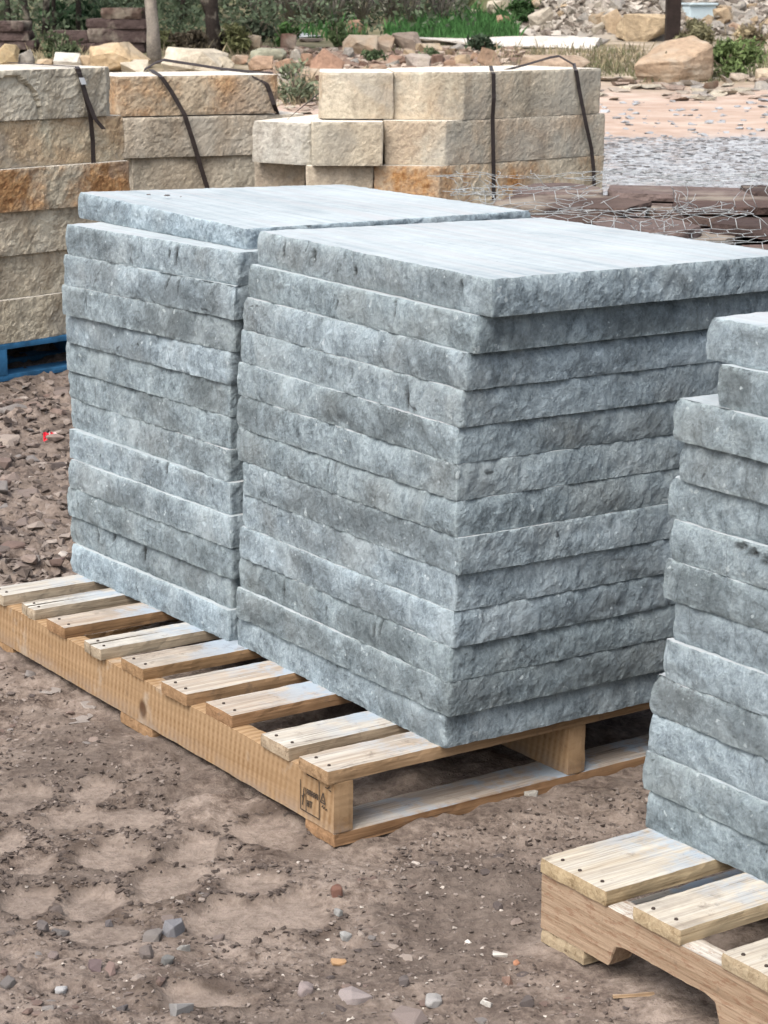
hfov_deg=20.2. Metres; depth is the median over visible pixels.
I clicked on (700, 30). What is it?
bush
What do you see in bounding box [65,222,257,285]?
stone slab
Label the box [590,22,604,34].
rock
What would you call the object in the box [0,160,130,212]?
sandstone block
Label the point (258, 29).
bush
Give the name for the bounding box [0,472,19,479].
pebble
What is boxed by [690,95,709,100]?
rock
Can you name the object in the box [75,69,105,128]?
strap
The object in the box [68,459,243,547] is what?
stone slab
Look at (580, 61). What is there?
rock
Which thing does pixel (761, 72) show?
rock
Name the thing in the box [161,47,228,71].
rock
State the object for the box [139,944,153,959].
stone
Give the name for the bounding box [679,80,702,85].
rock
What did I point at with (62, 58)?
rock
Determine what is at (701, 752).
stone slab
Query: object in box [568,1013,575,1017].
pebble
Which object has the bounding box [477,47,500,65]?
rock
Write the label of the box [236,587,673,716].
stone slab
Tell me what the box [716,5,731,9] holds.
rock
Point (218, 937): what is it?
pebble
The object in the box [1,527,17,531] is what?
pebble
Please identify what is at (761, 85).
rock
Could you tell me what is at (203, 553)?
stone slab
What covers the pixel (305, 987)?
stone
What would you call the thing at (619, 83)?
rock
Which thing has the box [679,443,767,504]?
stone slab
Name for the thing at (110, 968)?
stone
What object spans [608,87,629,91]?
rock
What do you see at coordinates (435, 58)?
rock
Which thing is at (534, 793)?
stone
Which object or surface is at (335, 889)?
stone
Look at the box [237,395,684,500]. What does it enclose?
stone slab
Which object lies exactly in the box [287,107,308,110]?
rock
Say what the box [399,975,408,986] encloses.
stone
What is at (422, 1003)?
pebble
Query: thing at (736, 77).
rock
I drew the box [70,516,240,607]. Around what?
stone slab
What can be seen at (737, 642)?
stone slab
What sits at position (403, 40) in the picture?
rock
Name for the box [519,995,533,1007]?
stone
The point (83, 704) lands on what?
stone
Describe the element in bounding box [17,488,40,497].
pebble
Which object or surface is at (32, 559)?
pebble
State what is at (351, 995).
stone
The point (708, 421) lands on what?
stone slab
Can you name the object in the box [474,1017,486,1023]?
pebble
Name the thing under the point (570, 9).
rock
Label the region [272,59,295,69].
rock
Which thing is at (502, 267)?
stone slab
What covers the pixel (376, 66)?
rock
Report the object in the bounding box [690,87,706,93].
rock
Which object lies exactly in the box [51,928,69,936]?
stone
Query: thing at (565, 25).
scree chips
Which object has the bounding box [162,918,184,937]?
stone
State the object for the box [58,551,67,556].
pebble
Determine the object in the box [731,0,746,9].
rock
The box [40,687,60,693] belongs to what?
stone
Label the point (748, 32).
bush
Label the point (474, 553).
stone slab
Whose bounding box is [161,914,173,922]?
pebble
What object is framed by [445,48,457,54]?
rock
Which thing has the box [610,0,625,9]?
rock
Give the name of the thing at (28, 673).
pebble
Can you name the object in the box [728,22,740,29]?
rock
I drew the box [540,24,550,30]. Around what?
rock
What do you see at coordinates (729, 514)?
stone slab
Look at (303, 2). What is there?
dry shrub
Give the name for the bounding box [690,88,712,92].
rock
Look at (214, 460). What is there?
stone slab
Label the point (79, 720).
stone
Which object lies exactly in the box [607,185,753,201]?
flagstone
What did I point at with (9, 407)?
pebble
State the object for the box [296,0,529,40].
grass
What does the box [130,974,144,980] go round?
pebble
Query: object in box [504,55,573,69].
strap
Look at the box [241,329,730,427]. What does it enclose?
stone slab
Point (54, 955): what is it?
stone
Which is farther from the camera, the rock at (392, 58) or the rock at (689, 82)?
the rock at (392, 58)
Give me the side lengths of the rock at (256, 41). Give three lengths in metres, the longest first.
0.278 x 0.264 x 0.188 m
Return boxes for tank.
[681,3,717,19]
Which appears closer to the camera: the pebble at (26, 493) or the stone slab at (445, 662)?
the stone slab at (445, 662)
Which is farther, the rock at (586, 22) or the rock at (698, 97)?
the rock at (586, 22)
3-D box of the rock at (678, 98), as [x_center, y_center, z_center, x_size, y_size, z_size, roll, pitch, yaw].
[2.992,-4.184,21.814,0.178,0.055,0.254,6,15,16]
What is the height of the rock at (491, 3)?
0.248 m
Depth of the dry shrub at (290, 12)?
33.09 m
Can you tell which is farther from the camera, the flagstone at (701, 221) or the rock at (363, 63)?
the rock at (363, 63)
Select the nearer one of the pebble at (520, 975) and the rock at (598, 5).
the pebble at (520, 975)
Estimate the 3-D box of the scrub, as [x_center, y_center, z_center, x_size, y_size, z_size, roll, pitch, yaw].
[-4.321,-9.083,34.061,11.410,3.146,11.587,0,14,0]
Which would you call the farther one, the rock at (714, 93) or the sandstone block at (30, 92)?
the rock at (714, 93)
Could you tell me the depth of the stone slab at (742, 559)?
3.07 m
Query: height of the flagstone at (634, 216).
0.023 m
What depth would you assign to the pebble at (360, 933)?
3.20 m
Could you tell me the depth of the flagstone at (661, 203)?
7.14 m
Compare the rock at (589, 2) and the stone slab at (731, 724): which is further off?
the rock at (589, 2)
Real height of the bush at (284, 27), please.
0.394 m
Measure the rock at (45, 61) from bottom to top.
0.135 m
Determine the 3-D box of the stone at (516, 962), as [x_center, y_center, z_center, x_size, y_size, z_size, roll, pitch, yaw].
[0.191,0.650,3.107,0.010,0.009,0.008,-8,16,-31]
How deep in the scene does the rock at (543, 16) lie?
31.80 m
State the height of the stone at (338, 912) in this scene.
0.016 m
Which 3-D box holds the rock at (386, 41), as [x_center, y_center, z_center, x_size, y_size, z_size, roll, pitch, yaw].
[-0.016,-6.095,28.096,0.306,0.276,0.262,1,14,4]
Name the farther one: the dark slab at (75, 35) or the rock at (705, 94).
the dark slab at (75, 35)
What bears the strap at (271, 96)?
hanging from the sandstone block at (195, 92)
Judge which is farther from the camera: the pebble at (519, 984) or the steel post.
the steel post
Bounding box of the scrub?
[0,0,476,42]
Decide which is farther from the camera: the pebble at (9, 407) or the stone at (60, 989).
the pebble at (9, 407)
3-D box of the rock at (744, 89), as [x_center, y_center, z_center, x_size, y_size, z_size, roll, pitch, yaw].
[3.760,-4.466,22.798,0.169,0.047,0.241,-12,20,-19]
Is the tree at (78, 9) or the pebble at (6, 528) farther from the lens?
the tree at (78, 9)
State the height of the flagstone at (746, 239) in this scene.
0.033 m
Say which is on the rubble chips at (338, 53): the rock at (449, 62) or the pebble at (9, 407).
the rock at (449, 62)
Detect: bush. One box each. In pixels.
[33,0,104,29]
[33,29,84,63]
[82,0,157,7]
[160,29,175,48]
[166,27,226,48]
[219,22,252,53]
[238,17,276,41]
[272,20,304,46]
[273,58,318,103]
[327,19,346,47]
[361,47,386,60]
[417,44,444,55]
[464,32,501,50]
[501,0,540,21]
[673,17,716,44]
[713,35,767,77]
[732,22,767,49]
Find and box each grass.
[25,15,767,106]
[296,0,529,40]
[383,38,767,82]
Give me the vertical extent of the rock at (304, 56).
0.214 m
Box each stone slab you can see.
[62,284,243,351]
[63,254,249,319]
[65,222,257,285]
[66,315,242,384]
[66,342,240,416]
[67,487,240,578]
[68,371,238,448]
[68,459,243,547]
[69,428,243,514]
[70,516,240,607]
[70,543,238,640]
[71,398,243,481]
[78,185,530,248]
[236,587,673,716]
[237,362,676,463]
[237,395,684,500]
[237,427,679,536]
[237,618,664,747]
[239,526,675,647]
[239,557,674,682]
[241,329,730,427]
[242,494,671,610]
[243,297,715,390]
[243,461,676,574]
[248,264,767,353]
[257,217,767,316]
[642,750,767,843]
[645,791,767,883]
[648,713,767,800]
[649,672,767,759]
[663,558,767,631]
[663,638,767,716]
[668,475,767,544]
[669,519,767,588]
[673,394,767,462]
[673,602,767,673]
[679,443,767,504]
[706,312,767,370]
[718,364,767,416]
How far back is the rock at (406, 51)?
27.47 m
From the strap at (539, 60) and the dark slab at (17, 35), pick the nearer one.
the strap at (539, 60)
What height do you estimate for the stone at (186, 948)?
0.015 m
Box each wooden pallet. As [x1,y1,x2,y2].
[0,334,66,381]
[0,574,649,846]
[541,828,767,1023]
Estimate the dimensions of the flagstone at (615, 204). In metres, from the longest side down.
0.502 x 0.404 x 0.022 m
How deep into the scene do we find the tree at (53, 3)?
30.18 m
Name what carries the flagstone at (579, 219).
on the flagstone
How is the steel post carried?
on the ground at (212, 798)
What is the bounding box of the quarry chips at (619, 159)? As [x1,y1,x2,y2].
[600,98,767,214]
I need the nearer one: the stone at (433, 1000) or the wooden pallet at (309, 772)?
the stone at (433, 1000)
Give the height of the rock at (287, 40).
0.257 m
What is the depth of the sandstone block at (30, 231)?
7.75 m
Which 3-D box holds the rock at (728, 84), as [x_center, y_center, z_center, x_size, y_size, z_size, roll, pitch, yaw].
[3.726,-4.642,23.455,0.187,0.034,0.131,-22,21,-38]
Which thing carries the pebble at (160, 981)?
on the ground at (212, 798)
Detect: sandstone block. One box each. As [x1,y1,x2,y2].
[0,64,109,120]
[0,115,124,168]
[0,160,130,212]
[0,207,98,256]
[0,250,67,299]
[0,292,65,343]
[109,71,277,115]
[122,110,303,157]
[124,155,254,190]
[252,114,317,164]
[254,162,305,186]
[306,165,373,188]
[311,115,383,165]
[318,69,393,118]
[373,155,603,204]
[382,113,604,164]
[386,65,600,119]
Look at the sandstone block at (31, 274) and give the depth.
7.78 m
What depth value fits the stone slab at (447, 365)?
3.61 m
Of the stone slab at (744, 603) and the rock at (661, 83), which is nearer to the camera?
the stone slab at (744, 603)
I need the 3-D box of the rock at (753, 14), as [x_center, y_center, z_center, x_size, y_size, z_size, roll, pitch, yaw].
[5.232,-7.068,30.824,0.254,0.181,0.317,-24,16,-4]
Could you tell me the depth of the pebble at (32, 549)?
5.40 m
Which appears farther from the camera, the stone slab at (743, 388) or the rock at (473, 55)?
the rock at (473, 55)
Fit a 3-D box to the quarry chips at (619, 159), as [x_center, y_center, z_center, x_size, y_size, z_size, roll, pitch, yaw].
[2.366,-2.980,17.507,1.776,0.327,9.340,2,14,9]
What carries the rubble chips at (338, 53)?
on the ground at (212, 798)
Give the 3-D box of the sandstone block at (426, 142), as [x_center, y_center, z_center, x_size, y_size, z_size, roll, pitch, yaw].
[0.328,-1.453,8.329,1.002,0.160,0.512,-11,18,-39]
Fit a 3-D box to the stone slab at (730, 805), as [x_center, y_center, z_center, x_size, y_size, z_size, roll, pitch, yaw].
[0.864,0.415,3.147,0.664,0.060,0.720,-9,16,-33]
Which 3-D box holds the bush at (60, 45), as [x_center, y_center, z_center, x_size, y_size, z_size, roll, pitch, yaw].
[-3.946,-5.682,26.354,0.502,0.433,0.579,11,17,37]
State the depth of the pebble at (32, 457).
6.39 m
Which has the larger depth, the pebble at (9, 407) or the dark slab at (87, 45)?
the dark slab at (87, 45)
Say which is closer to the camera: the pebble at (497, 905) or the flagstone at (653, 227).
the pebble at (497, 905)
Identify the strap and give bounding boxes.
[7,62,95,162]
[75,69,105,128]
[144,59,272,73]
[149,69,209,187]
[252,76,278,113]
[288,93,318,118]
[489,66,495,200]
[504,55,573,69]
[573,63,595,185]
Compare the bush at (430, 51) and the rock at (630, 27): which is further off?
the rock at (630, 27)
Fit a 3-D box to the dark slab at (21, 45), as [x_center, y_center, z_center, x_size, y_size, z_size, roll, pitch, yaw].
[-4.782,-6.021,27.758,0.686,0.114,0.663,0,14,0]
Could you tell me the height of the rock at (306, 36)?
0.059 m
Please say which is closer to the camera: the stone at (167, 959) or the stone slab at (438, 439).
the stone at (167, 959)
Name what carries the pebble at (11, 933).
on the ground at (212, 798)
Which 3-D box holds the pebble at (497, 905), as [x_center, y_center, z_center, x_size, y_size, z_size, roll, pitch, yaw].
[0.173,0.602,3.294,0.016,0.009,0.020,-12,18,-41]
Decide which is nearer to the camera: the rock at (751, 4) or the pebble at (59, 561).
the pebble at (59, 561)
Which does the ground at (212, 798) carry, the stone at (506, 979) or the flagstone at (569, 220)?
the stone at (506, 979)
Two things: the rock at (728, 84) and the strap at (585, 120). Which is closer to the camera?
the strap at (585, 120)
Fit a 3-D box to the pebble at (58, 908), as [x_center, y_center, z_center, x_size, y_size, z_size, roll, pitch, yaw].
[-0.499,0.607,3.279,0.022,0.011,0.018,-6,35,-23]
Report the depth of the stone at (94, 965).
3.08 m
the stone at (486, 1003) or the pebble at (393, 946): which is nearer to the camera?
the stone at (486, 1003)
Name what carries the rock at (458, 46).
on the ground at (212, 798)
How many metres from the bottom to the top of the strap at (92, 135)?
0.915 m
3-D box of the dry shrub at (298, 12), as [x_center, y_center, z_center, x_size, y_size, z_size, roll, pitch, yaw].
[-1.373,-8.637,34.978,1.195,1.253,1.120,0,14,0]
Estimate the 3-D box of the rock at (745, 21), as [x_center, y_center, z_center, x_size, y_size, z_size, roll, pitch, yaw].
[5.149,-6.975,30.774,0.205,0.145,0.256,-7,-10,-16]
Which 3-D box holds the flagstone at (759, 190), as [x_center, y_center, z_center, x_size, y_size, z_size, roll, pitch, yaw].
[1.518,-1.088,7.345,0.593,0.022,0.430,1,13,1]
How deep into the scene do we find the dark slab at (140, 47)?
27.50 m
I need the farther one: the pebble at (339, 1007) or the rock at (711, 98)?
the rock at (711, 98)
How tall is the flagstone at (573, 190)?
0.024 m
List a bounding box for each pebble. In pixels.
[0,403,26,413]
[0,434,19,446]
[0,458,11,469]
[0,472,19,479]
[0,479,11,485]
[0,480,7,493]
[0,545,10,553]
[0,969,7,975]
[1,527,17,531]
[1,540,25,548]
[6,930,14,935]
[14,516,28,526]
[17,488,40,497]
[17,561,34,568]
[17,964,24,972]
[21,555,37,563]
[22,1008,32,1013]
[24,548,37,554]
[25,455,39,461]
[25,670,35,676]
[26,443,40,447]
[26,521,44,528]
[27,401,42,407]
[30,1000,42,1005]
[31,1011,41,1016]
[41,1005,54,1010]
[44,518,58,522]
[46,434,63,441]
[49,371,57,378]
[49,408,66,414]
[49,556,65,565]
[49,905,63,913]
[51,462,66,469]
[53,389,67,395]
[54,387,69,390]
[58,533,70,539]
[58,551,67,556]
[89,737,97,741]
[123,992,133,995]
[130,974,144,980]
[156,976,165,985]
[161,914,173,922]
[212,933,224,941]
[326,975,334,979]
[335,1004,346,1011]
[341,983,351,988]
[357,930,364,937]
[368,935,375,940]
[371,942,380,946]
[388,943,398,948]
[399,954,412,960]
[419,1000,425,1006]
[429,861,437,864]
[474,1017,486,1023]
[480,868,489,875]
[492,853,503,857]
[493,901,502,909]
[510,918,523,925]
[515,971,528,976]
[517,982,526,987]
[539,1001,549,1006]
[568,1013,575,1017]
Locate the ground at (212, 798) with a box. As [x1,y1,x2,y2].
[0,0,767,1023]
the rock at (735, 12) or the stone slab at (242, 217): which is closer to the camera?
the stone slab at (242, 217)
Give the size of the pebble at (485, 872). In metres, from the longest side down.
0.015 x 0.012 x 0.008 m
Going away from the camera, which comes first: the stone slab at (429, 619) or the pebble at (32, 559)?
the stone slab at (429, 619)
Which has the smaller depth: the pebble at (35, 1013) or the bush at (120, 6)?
the pebble at (35, 1013)
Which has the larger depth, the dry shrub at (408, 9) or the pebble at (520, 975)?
the dry shrub at (408, 9)
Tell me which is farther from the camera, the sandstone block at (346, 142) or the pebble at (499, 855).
the sandstone block at (346, 142)
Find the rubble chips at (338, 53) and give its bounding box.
[262,45,530,80]
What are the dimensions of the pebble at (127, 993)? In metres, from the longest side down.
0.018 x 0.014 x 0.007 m
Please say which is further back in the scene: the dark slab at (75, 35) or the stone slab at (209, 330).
the dark slab at (75, 35)
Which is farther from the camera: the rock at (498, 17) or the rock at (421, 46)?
the rock at (498, 17)
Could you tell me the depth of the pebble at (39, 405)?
7.16 m
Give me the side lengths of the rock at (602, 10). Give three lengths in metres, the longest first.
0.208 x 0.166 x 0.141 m
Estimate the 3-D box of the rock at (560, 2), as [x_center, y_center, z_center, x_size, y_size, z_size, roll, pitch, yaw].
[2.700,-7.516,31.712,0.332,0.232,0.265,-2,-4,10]
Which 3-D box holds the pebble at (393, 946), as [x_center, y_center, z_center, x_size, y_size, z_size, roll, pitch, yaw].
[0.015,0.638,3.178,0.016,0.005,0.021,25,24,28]
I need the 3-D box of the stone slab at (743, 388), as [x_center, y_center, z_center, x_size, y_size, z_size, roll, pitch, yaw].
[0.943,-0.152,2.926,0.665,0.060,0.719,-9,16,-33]
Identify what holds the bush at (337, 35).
on the ground at (212, 798)
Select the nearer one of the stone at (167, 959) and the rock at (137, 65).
the stone at (167, 959)
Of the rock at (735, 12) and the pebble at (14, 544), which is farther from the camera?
the rock at (735, 12)
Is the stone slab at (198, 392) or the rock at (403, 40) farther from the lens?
the rock at (403, 40)
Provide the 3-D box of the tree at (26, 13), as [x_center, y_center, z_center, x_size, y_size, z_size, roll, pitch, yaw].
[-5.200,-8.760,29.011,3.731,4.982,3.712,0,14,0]
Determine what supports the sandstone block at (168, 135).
on the sandstone block at (171, 173)
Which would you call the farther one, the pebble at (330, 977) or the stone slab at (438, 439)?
the stone slab at (438, 439)
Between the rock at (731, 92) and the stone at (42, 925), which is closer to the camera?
the stone at (42, 925)
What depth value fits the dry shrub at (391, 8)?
32.83 m
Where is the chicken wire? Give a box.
[437,166,767,247]
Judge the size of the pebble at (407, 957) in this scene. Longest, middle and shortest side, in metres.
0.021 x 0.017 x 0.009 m
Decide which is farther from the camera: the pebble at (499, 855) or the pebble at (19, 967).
the pebble at (499, 855)
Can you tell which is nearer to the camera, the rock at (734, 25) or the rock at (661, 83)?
the rock at (661, 83)
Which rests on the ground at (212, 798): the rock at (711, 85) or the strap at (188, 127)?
the rock at (711, 85)
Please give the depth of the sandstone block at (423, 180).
8.06 m
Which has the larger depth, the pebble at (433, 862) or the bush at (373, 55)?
the bush at (373, 55)
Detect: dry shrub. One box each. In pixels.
[232,0,277,22]
[268,0,299,23]
[276,3,316,16]
[286,0,321,23]
[317,0,375,21]
[329,0,382,22]
[377,0,414,22]
[383,0,431,22]
[425,0,470,18]
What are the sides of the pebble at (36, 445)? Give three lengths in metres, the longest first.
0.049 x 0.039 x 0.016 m
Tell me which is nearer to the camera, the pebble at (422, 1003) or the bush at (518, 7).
the pebble at (422, 1003)
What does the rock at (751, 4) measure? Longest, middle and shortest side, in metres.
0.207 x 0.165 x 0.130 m
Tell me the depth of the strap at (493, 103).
8.04 m
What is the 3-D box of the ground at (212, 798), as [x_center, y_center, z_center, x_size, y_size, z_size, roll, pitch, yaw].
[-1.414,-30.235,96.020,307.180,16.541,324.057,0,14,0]
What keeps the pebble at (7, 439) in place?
on the ground at (212, 798)
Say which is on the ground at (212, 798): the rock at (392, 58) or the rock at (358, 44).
the rock at (358, 44)
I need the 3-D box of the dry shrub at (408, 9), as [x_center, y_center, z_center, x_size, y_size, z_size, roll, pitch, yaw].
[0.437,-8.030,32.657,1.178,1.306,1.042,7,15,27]
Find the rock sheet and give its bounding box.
[419,36,609,48]
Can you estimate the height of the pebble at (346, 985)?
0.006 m
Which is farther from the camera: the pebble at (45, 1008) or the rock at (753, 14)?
the rock at (753, 14)
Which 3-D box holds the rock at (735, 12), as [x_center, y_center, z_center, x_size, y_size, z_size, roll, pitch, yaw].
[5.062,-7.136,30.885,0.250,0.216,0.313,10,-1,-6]
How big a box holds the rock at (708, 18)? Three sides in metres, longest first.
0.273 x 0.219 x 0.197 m
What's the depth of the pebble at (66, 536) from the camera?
5.53 m
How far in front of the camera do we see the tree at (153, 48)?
26.20 m
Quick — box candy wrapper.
[43,432,55,440]
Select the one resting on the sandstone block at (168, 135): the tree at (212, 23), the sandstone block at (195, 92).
the sandstone block at (195, 92)
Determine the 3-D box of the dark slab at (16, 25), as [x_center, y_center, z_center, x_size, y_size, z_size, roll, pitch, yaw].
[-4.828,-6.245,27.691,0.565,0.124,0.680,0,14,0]
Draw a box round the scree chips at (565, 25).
[508,0,767,35]
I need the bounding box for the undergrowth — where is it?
[0,0,480,26]
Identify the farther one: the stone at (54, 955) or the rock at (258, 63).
the rock at (258, 63)
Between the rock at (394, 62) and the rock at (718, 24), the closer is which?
the rock at (394, 62)
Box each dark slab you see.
[0,21,32,30]
[0,30,34,40]
[0,39,40,49]
[47,30,89,42]
[65,42,95,52]
[86,18,146,28]
[87,28,146,41]
[96,42,146,52]
[100,8,145,18]
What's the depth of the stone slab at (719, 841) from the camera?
3.15 m
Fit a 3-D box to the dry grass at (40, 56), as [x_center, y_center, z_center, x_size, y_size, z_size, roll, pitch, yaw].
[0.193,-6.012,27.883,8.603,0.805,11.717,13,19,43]
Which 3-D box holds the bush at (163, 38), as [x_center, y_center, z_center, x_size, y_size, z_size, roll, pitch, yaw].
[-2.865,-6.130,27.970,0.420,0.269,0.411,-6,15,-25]
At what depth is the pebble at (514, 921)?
3.25 m
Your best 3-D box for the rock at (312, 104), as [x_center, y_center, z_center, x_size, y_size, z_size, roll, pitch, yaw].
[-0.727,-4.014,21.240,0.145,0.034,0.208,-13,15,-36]
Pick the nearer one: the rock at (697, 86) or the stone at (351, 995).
the stone at (351, 995)
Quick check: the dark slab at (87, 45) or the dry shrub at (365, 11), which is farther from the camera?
the dry shrub at (365, 11)
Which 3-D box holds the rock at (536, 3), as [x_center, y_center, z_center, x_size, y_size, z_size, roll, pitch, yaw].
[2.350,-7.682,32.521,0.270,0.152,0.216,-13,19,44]
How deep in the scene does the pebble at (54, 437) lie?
6.61 m
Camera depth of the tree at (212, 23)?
27.30 m
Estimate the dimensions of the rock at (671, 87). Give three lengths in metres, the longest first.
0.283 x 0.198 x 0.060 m
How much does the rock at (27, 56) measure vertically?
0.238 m
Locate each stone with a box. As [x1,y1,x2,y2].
[0,975,15,989]
[36,920,48,932]
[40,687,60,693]
[47,951,58,959]
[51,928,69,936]
[55,986,67,993]
[68,718,89,723]
[76,713,92,719]
[80,701,95,708]
[88,959,101,971]
[105,919,112,926]
[105,961,115,975]
[116,1004,127,1010]
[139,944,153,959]
[142,928,162,941]
[161,954,173,964]
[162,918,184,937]
[169,1003,193,1015]
[177,945,189,951]
[297,981,312,996]
[330,884,342,897]
[331,958,346,965]
[334,908,342,916]
[338,986,371,1004]
[340,931,351,941]
[389,1005,427,1023]
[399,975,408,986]
[425,993,441,1007]
[480,999,492,1007]
[492,950,507,956]
[502,976,512,985]
[513,959,519,964]
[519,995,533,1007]
[524,790,537,796]
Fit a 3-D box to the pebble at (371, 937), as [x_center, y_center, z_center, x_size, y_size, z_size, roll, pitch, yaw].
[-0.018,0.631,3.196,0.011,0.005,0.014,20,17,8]
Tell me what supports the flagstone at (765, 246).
on the flagstone
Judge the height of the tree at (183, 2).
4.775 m
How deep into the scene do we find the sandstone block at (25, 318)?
7.79 m
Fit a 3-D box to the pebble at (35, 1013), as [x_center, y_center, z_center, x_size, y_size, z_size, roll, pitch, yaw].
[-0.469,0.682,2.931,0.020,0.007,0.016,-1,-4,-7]
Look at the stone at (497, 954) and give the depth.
3.14 m
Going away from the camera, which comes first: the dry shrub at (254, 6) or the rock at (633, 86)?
the rock at (633, 86)
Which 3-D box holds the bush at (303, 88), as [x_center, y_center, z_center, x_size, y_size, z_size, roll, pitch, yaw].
[-0.859,-4.289,21.457,0.514,0.460,0.444,0,14,0]
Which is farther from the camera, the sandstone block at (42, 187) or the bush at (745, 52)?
the bush at (745, 52)
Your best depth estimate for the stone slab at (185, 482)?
4.35 m
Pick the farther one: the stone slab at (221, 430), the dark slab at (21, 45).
the dark slab at (21, 45)
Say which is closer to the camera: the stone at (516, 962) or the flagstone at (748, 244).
the stone at (516, 962)
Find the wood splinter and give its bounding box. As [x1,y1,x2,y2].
[613,992,654,998]
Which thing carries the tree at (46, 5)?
on the ground at (212, 798)
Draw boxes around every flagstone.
[493,194,651,214]
[512,183,602,195]
[531,214,628,223]
[548,218,577,221]
[592,218,701,238]
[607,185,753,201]
[628,212,644,217]
[638,201,673,211]
[645,205,767,225]
[672,196,767,214]
[694,229,742,244]
[710,217,767,239]
[735,243,763,245]
[740,185,767,196]
[740,237,760,243]
[742,244,767,249]
[758,239,767,243]
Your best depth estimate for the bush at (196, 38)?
27.41 m
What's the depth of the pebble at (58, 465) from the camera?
6.25 m
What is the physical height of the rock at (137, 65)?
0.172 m
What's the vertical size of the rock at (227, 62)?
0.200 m
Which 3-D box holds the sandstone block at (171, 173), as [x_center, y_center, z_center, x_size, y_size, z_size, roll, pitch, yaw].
[-0.733,-1.435,9.066,0.847,0.158,0.470,-6,15,-23]
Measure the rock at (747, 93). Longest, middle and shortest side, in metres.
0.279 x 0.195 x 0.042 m
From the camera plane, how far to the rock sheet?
29.27 m
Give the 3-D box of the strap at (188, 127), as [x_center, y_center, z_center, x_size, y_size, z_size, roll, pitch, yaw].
[-0.921,-1.528,8.890,0.227,0.566,0.463,-10,17,-37]
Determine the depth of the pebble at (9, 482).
6.01 m
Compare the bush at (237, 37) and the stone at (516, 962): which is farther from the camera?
the bush at (237, 37)
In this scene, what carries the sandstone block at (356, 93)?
on the sandstone block at (346, 142)
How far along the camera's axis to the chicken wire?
6.67 m
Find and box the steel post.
[664,0,680,40]
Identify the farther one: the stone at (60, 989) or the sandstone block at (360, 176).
the sandstone block at (360, 176)
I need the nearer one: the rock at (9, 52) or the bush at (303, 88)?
the bush at (303, 88)
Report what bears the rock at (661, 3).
on the ground at (212, 798)
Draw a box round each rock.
[0,44,19,64]
[18,49,34,63]
[36,59,52,64]
[53,52,81,64]
[79,55,90,65]
[89,42,150,71]
[120,59,147,71]
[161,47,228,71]
[220,57,234,70]
[232,54,248,64]
[243,34,261,52]
[248,55,272,70]
[250,48,286,60]
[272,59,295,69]
[277,72,296,83]
[280,33,296,49]
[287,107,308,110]
[290,49,300,59]
[298,38,323,41]
[299,35,320,37]
[300,68,319,79]
[301,53,312,66]
[301,102,316,105]
[310,48,344,68]
[342,35,377,53]
[343,47,353,56]
[347,20,364,34]
[359,61,367,65]
[369,64,387,68]
[378,33,394,52]
[386,55,405,63]
[386,60,399,66]
[392,32,420,48]
[403,49,414,53]
[405,53,430,66]
[415,43,442,51]
[431,54,444,63]
[443,60,455,66]
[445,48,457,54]
[450,43,463,48]
[454,54,470,64]
[470,52,478,58]
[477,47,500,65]
[486,0,500,14]
[496,15,512,21]
[520,55,589,67]
[528,7,553,25]
[532,0,541,7]
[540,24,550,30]
[557,0,570,9]
[557,10,563,17]
[567,6,576,17]
[576,12,588,22]
[584,20,592,33]
[585,0,596,7]
[589,12,604,23]
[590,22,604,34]
[594,1,604,7]
[598,7,607,12]
[601,9,621,33]
[601,77,617,80]
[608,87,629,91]
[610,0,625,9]
[611,82,629,85]
[616,13,664,41]
[617,78,636,83]
[617,84,641,88]
[634,36,713,82]
[635,84,661,88]
[652,82,667,85]
[658,0,665,11]
[661,93,680,98]
[663,82,683,86]
[663,84,684,90]
[669,95,688,100]
[675,90,690,93]
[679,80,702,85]
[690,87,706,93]
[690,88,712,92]
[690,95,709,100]
[691,84,703,87]
[698,92,717,98]
[702,14,713,24]
[703,80,718,88]
[706,96,716,100]
[708,89,727,95]
[711,21,724,29]
[711,87,729,91]
[713,7,732,21]
[715,19,730,23]
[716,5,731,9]
[718,91,737,94]
[722,83,734,85]
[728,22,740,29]
[729,73,748,81]
[730,87,751,91]
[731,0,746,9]
[731,6,746,17]
[738,91,755,94]
[740,18,751,23]
[743,9,758,18]
[746,3,757,7]
[749,16,757,22]
[754,77,767,81]
[754,81,767,89]
[755,68,767,78]
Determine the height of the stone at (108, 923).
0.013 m
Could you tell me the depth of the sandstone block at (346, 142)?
7.89 m
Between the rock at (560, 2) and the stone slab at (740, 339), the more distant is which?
the rock at (560, 2)
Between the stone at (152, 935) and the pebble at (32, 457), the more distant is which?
the pebble at (32, 457)
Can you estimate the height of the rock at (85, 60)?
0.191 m
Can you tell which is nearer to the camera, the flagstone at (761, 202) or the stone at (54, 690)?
the stone at (54, 690)
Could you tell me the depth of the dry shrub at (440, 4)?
32.74 m
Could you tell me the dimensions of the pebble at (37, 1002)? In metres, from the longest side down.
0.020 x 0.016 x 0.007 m
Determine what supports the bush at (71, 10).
on the ground at (212, 798)
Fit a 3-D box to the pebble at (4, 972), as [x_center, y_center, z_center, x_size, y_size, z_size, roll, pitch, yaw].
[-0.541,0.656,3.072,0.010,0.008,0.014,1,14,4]
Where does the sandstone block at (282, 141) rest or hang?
on the sandstone block at (271, 174)
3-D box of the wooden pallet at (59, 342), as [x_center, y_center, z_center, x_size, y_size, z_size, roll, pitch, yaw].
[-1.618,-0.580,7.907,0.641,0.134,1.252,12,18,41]
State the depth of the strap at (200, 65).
8.92 m
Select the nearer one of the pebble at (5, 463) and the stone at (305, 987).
the stone at (305, 987)
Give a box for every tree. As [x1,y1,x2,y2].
[4,0,10,20]
[21,0,30,20]
[41,0,49,40]
[51,0,56,29]
[75,0,81,29]
[126,0,224,51]
[133,0,194,19]
[144,0,161,63]

